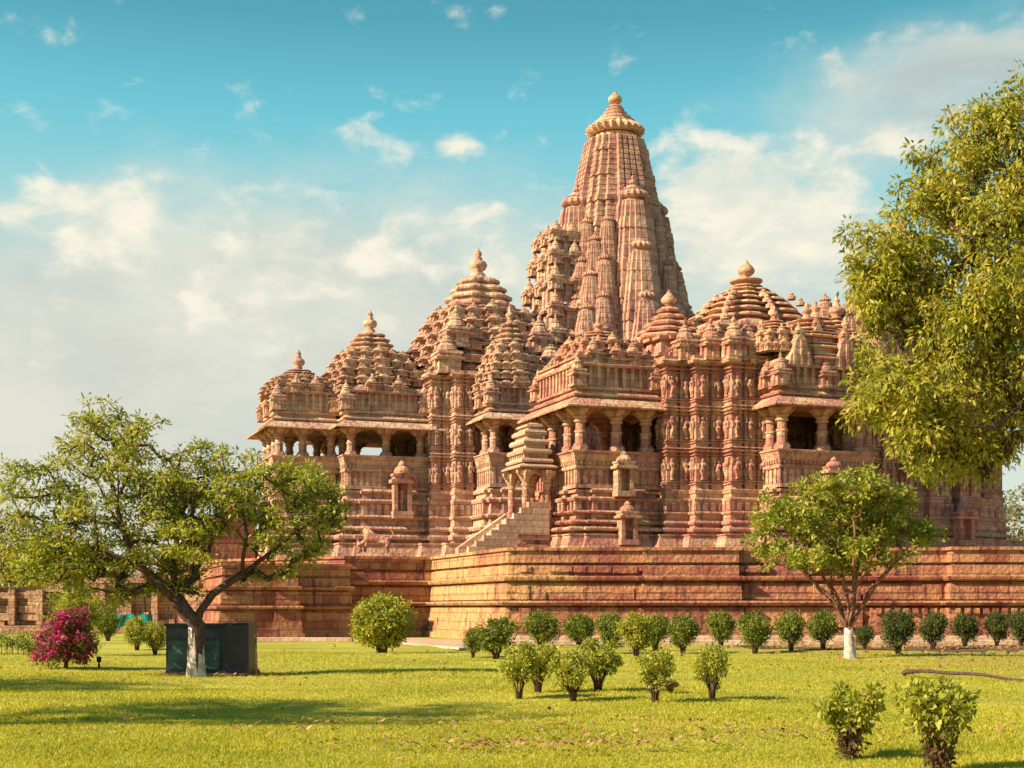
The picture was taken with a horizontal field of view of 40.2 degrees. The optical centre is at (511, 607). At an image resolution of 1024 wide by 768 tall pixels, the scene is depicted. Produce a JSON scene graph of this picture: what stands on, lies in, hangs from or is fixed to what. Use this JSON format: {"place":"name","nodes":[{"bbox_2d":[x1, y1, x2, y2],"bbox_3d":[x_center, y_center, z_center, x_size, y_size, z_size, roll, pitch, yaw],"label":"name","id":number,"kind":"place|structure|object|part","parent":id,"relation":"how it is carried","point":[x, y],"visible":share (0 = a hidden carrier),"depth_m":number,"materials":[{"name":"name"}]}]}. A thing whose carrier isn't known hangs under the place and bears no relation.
{"place":"outdoors","nodes":[
{"label":"outdoors","id":0,"kind":"place"},
{"bbox_2d":[400,638,468,649],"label":"path","id":1,"kind":"structure","parent":0,"point":[451,644],"depth_m":52.48,"materials":[{"name":"stone"}]},
{"bbox_2d":[0,633,1023,767],"bbox_3d":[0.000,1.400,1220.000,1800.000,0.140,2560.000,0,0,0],"label":"ground","id":2,"kind":"structure","parent":0,"point":[116,644],"depth_m":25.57,"materials":[{"name":"green plant"}]},
{"bbox_2d":[0,630,50,653],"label":"hedge","id":3,"kind":"object","parent":2,"relation":"on","point":[21,645],"visible":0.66,"depth_m":40.24,"materials":[{"name":"green plant"}]},
{"bbox_2d":[0,514,51,585],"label":"distant tree","id":4,"kind":"object","parent":2,"relation":"on","point":[19,540],"visible":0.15,"depth_m":119.40,"materials":[{"name":"green plant"}]},
{"bbox_2d":[0,577,85,633],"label":"ruined wall","id":5,"kind":"structure","parent":2,"relation":"on","point":[24,609],"depth_m":75.77,"materials":[{"name":"stone"}]},
{"bbox_2d":[27,604,104,668],"bbox_3d":[-10.210,0.686,32.126,1.558,1.573,1.539,0,0,-43],"label":"bougainvillea","id":6,"kind":"object","parent":2,"relation":"on","point":[55,644],"visible":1,"depth_m":31.90,"materials":[{"name":"pink plant"}]},
{"bbox_2d":[42,590,116,632],"bbox_3d":[-12.729,0.372,40.935,2.062,2.021,2.132,0,0,0],"label":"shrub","id":7,"kind":"object","parent":2,"relation":"on","point":[63,602],"visible":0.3,"depth_m":40.80,"materials":[{"name":"green plant"}]},
{"bbox_2d":[61,541,130,590],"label":"distant tree","id":8,"kind":"object","parent":2,"relation":"on","point":[101,574],"visible":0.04,"depth_m":128.75,"materials":[{"name":"green plant"}]},
{"bbox_2d":[96,656,101,667],"bbox_3d":[-9.637,1.268,32.667,0.120,0.275,0.114,0,0,0],"label":"garden lamp","id":9,"kind":"object","parent":2,"relation":"on","point":[98,658],"visible":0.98,"depth_m":32.63,"materials":[{"name":"black metal"}]},
{"bbox_2d":[93,611,123,640],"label":"shrub","id":10,"kind":"object","parent":2,"relation":"on","point":[109,626],"visible":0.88,"depth_m":59.23,"materials":[{"name":"green plant"}]},
{"bbox_2d":[97,611,153,639],"bbox_3d":[-17.139,0.775,62.030,2.560,1.260,0.160,0,0,0],"label":"cloth screen","id":11,"kind":"object","parent":2,"relation":"on","point":[146,617],"visible":0.36,"depth_m":62.00,"materials":[{"name":"fabric"}]},
{"bbox_2d":[84,565,184,632],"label":"ruined wall","id":12,"kind":"structure","parent":2,"relation":"on","point":[162,608],"depth_m":79.84,"materials":[{"name":"stone"}]},
{"bbox_2d":[121,614,151,649],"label":"shrub","id":13,"kind":"object","parent":2,"relation":"on","point":[132,635],"visible":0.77,"depth_m":46.49,"materials":[{"name":"green plant"}]},
{"bbox_2d":[140,620,165,654],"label":"shrub","id":14,"kind":"object","parent":2,"relation":"on","point":[153,637],"visible":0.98,"depth_m":41.56,"materials":[{"name":"green plant"}]},
{"bbox_2d":[0,392,354,676],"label":"tree","id":15,"kind":"object","parent":2,"relation":"on","point":[178,523],"visible":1,"depth_m":28.19,"materials":[{"name":"green plant"}]},
{"bbox_2d":[179,583,204,622],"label":"ruined wall","id":16,"kind":"structure","parent":2,"relation":"on","point":[193,603],"depth_m":71.96,"materials":[{"name":"stone"}]},
{"bbox_2d":[159,623,260,675],"bbox_3d":[-6.352,0.862,29.543,1.886,1.100,1.140,0,0,0],"label":"cabinet","id":17,"kind":"object","parent":2,"relation":"on","point":[229,648],"visible":0.69,"depth_m":29.09,"materials":[{"name":"dark paint"},{"name":"green painted metal"},{"name":"dark metal"}]},
{"bbox_3d":[-6.894,0.977,29.093,0.502,0.589,0.060,0,0,0],"label":"door","id":18,"kind":"part","parent":17,"relation":"part of","materials":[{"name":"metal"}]},
{"bbox_3d":[-6.336,0.977,29.093,0.510,0.589,0.060,0,0,0],"label":"door","id":19,"kind":"part","parent":17,"relation":"part of","materials":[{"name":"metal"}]},
{"bbox_2d":[254,635,257,676],"bbox_3d":[-5.193,0.970,28.406,0.070,0.861,0.028,0,0,0],"label":"garden stake","id":20,"kind":"object","parent":2,"relation":"on","point":[256,656],"visible":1,"depth_m":28.39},
{"bbox_2d":[197,563,357,636],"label":"terrace","id":21,"kind":"structure","parent":2,"relation":"on","point":[310,603],"depth_m":64.09,"materials":[{"name":"stone"}]},
{"bbox_2d":[257,637,352,641],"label":"kerb","id":22,"kind":"structure","parent":2,"relation":"on","point":[304,639],"depth_m":57.70,"materials":[{"name":"stone"}]},
{"bbox_2d":[347,591,418,652],"bbox_3d":[-4.030,0.454,43.512,2.153,1.991,2.325,0,0,15],"label":"shrub","id":23,"kind":"object","parent":2,"relation":"on","point":[369,627],"visible":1,"depth_m":43.10,"materials":[{"name":"green plant"}]},
{"bbox_2d":[462,627,481,657],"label":"shrub","id":24,"kind":"object","parent":2,"relation":"on","point":[469,641],"visible":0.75,"depth_m":40.72,"materials":[{"name":"green plant"}]},
{"bbox_2d":[470,614,520,658],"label":"shrub","id":25,"kind":"object","parent":2,"relation":"on","point":[495,639],"visible":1,"depth_m":39.81,"materials":[{"name":"green plant"}]},
{"bbox_2d":[0,643,1023,759],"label":"fallen leaves","id":26,"kind":"object","parent":2,"relation":"on","point":[539,740],"depth_m":16.31,"materials":[{"name":"brown plant"}]},
{"bbox_2d":[497,641,540,698],"bbox_3d":[0.118,0.944,21.311,0.664,0.927,0.724,0,0,18],"label":"shrub","id":27,"kind":"object","parent":2,"relation":"on","point":[523,667],"visible":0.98,"depth_m":21.20,"materials":[{"name":"green plant"}]},
{"bbox_2d":[517,641,561,692],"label":"shrub","id":28,"kind":"object","parent":2,"relation":"on","point":[544,670],"visible":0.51,"depth_m":22.18,"materials":[{"name":"green plant"}]},
{"bbox_2d":[519,609,562,648],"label":"shrub","id":29,"kind":"object","parent":2,"relation":"on","point":[541,627],"visible":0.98,"depth_m":44.33,"materials":[{"name":"green plant"}]},
{"bbox_2d":[546,648,596,701],"bbox_3d":[0.916,0.998,20.860,0.706,0.827,0.746,0,0,-34],"label":"shrub","id":30,"kind":"object","parent":2,"relation":"on","point":[561,668],"visible":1,"depth_m":20.76,"materials":[{"name":"green plant"}]},
{"bbox_2d":[559,611,596,646],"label":"shrub","id":31,"kind":"object","parent":2,"relation":"on","point":[581,629],"visible":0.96,"depth_m":49.99,"materials":[{"name":"green plant"}]},
{"bbox_2d":[160,546,1023,639],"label":"stone platform","id":32,"kind":"structure","parent":2,"relation":"on","point":[453,596],"depth_m":57.59,"materials":[{"name":"stone"}]},
{"bbox_2d":[353,528,393,555],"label":"lion statue","id":33,"kind":"object","parent":32,"relation":"on","point":[370,535],"visible":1,"depth_m":71.30,"materials":[{"name":"stone"}]},
{"bbox_2d":[154,91,695,565],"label":"temple","id":34,"kind":"structure","parent":32,"relation":"on","point":[438,409],"depth_m":82.41,"materials":[{"name":"stone"}]},
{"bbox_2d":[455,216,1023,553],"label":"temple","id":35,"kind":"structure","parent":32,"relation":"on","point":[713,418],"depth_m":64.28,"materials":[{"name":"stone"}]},
{"bbox_2d":[573,636,624,690],"bbox_3d":[1.368,0.903,22.524,0.856,0.907,0.932,0,0,30],"label":"shrub","id":36,"kind":"object","parent":2,"relation":"on","point":[588,648],"visible":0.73,"depth_m":22.45,"materials":[{"name":"green plant"}]},
{"bbox_2d":[593,609,624,647],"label":"shrub","id":37,"kind":"object","parent":2,"relation":"on","point":[606,627],"visible":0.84,"depth_m":42.44,"materials":[{"name":"green plant"}]},
{"bbox_2d":[614,610,657,656],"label":"shrub","id":38,"kind":"object","parent":2,"relation":"on","point":[639,635],"visible":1,"depth_m":39.81,"materials":[{"name":"green plant"}]},
{"bbox_2d":[635,646,678,702],"bbox_3d":[2.101,0.983,20.627,0.641,0.855,0.705,0,0,-6],"label":"shrub","id":39,"kind":"object","parent":2,"relation":"on","point":[658,672],"visible":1,"depth_m":20.52,"materials":[{"name":"green plant"}]},
{"bbox_2d":[644,612,671,650],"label":"shrub","id":40,"kind":"object","parent":2,"relation":"on","point":[660,633],"visible":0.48,"depth_m":46.41,"materials":[{"name":"green plant"}]},
{"bbox_2d":[663,679,679,692],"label":"seedling","id":41,"kind":"object","parent":2,"relation":"on","point":[670,686],"visible":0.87,"depth_m":22.23,"materials":[{"name":"green plant"}]},
{"bbox_2d":[666,613,701,653],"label":"shrub","id":42,"kind":"object","parent":2,"relation":"on","point":[689,626],"visible":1,"depth_m":43.38,"materials":[{"name":"green plant"}]},
{"bbox_2d":[691,642,731,698],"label":"shrub","id":43,"kind":"object","parent":2,"relation":"on","point":[711,660],"visible":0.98,"depth_m":21.24,"materials":[{"name":"green plant"}]},
{"bbox_2d":[704,609,736,645],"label":"shrub","id":44,"kind":"object","parent":2,"relation":"on","point":[720,628],"visible":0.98,"depth_m":50.05,"materials":[{"name":"green plant"}]},
{"bbox_2d":[735,609,773,653],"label":"shrub","id":45,"kind":"object","parent":2,"relation":"on","point":[755,628],"visible":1,"depth_m":43.38,"materials":[{"name":"green plant"}]},
{"bbox_2d":[507,640,1023,645],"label":"kerb","id":46,"kind":"structure","parent":2,"relation":"on","point":[872,642],"depth_m":52.33,"materials":[{"name":"stone"}]},
{"bbox_2d":[773,608,806,650],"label":"shrub","id":47,"kind":"object","parent":2,"relation":"on","point":[790,631],"visible":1,"depth_m":44.41,"materials":[{"name":"green plant"}]},
{"bbox_2d":[739,461,948,658],"bbox_3d":[9.145,-1.283,38.555,5.688,5.372,3.198,0,0,0],"label":"tree","id":48,"kind":"object","parent":2,"relation":"on","point":[853,547],"visible":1,"depth_m":38.19,"materials":[{"name":"green plant"}]},
{"bbox_2d":[813,677,886,759],"bbox_3d":[3.205,1.061,13.259,0.685,0.845,0.728,0,0,14],"label":"shrub","id":49,"kind":"object","parent":2,"relation":"on","point":[851,726],"visible":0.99,"depth_m":13.14,"materials":[{"name":"green plant"}]},
{"bbox_2d":[854,623,876,649],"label":"shrub","id":50,"kind":"object","parent":2,"relation":"on","point":[864,635],"visible":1,"depth_m":45.49,"materials":[{"name":"green plant"}]},
{"bbox_2d":[742,645,1023,651],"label":"soil bed","id":51,"kind":"object","parent":2,"relation":"on","point":[969,649],"visible":0.61,"depth_m":46.84,"materials":[{"name":"brown soil"}]},
{"bbox_2d":[805,609,840,648],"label":"shrub","id":52,"kind":"object","parent":51,"relation":"on","point":[823,626],"visible":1,"depth_m":45.44,"materials":[{"name":"green plant"}]},
{"bbox_2d":[916,610,949,649],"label":"shrub","id":53,"kind":"object","parent":51,"relation":"on","point":[931,630],"visible":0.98,"depth_m":46.50,"materials":[{"name":"green plant"}]},
{"bbox_2d":[948,612,981,646],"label":"shrub","id":54,"kind":"object","parent":51,"relation":"on","point":[965,627],"visible":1,"depth_m":48.85,"materials":[{"name":"green plant"}]},
{"bbox_2d":[982,610,1010,646],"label":"shrub","id":55,"kind":"object","parent":51,"relation":"on","point":[994,628],"visible":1,"depth_m":48.85,"materials":[{"name":"green plant"}]},
{"bbox_2d":[1007,607,1023,645],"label":"shrub","id":56,"kind":"object","parent":51,"relation":"on","point":[1016,623],"visible":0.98,"depth_m":50.16,"materials":[{"name":"green plant"}]},
{"bbox_2d":[878,608,917,653],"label":"shrub","id":57,"kind":"object","parent":2,"relation":"on","point":[895,631],"visible":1,"depth_m":41.55,"materials":[{"name":"green plant"}]},
{"bbox_2d":[832,59,1023,494],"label":"tree","id":58,"kind":"object","parent":2,"relation":"on","point":[987,313],"visible":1,"depth_m":29.64,"materials":[{"name":"green plant"}]},
{"bbox_2d":[888,673,981,767],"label":"shrub","id":59,"kind":"object","parent":2,"relation":"on","point":[920,703],"visible":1,"depth_m":11.99,"materials":[{"name":"green plant"}]},
{"bbox_2d":[1003,482,1023,544],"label":"distant tree","id":60,"kind":"object","parent":2,"relation":"on","point":[1014,513],"visible":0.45,"depth_m":128.52,"materials":[{"name":"green plant"}]},
{"bbox_2d":[0,0,1023,585],"label":"sky","id":61,"kind":"structure","parent":0,"point":[196,196],"materials":[{"name":"blue"}]}
]}

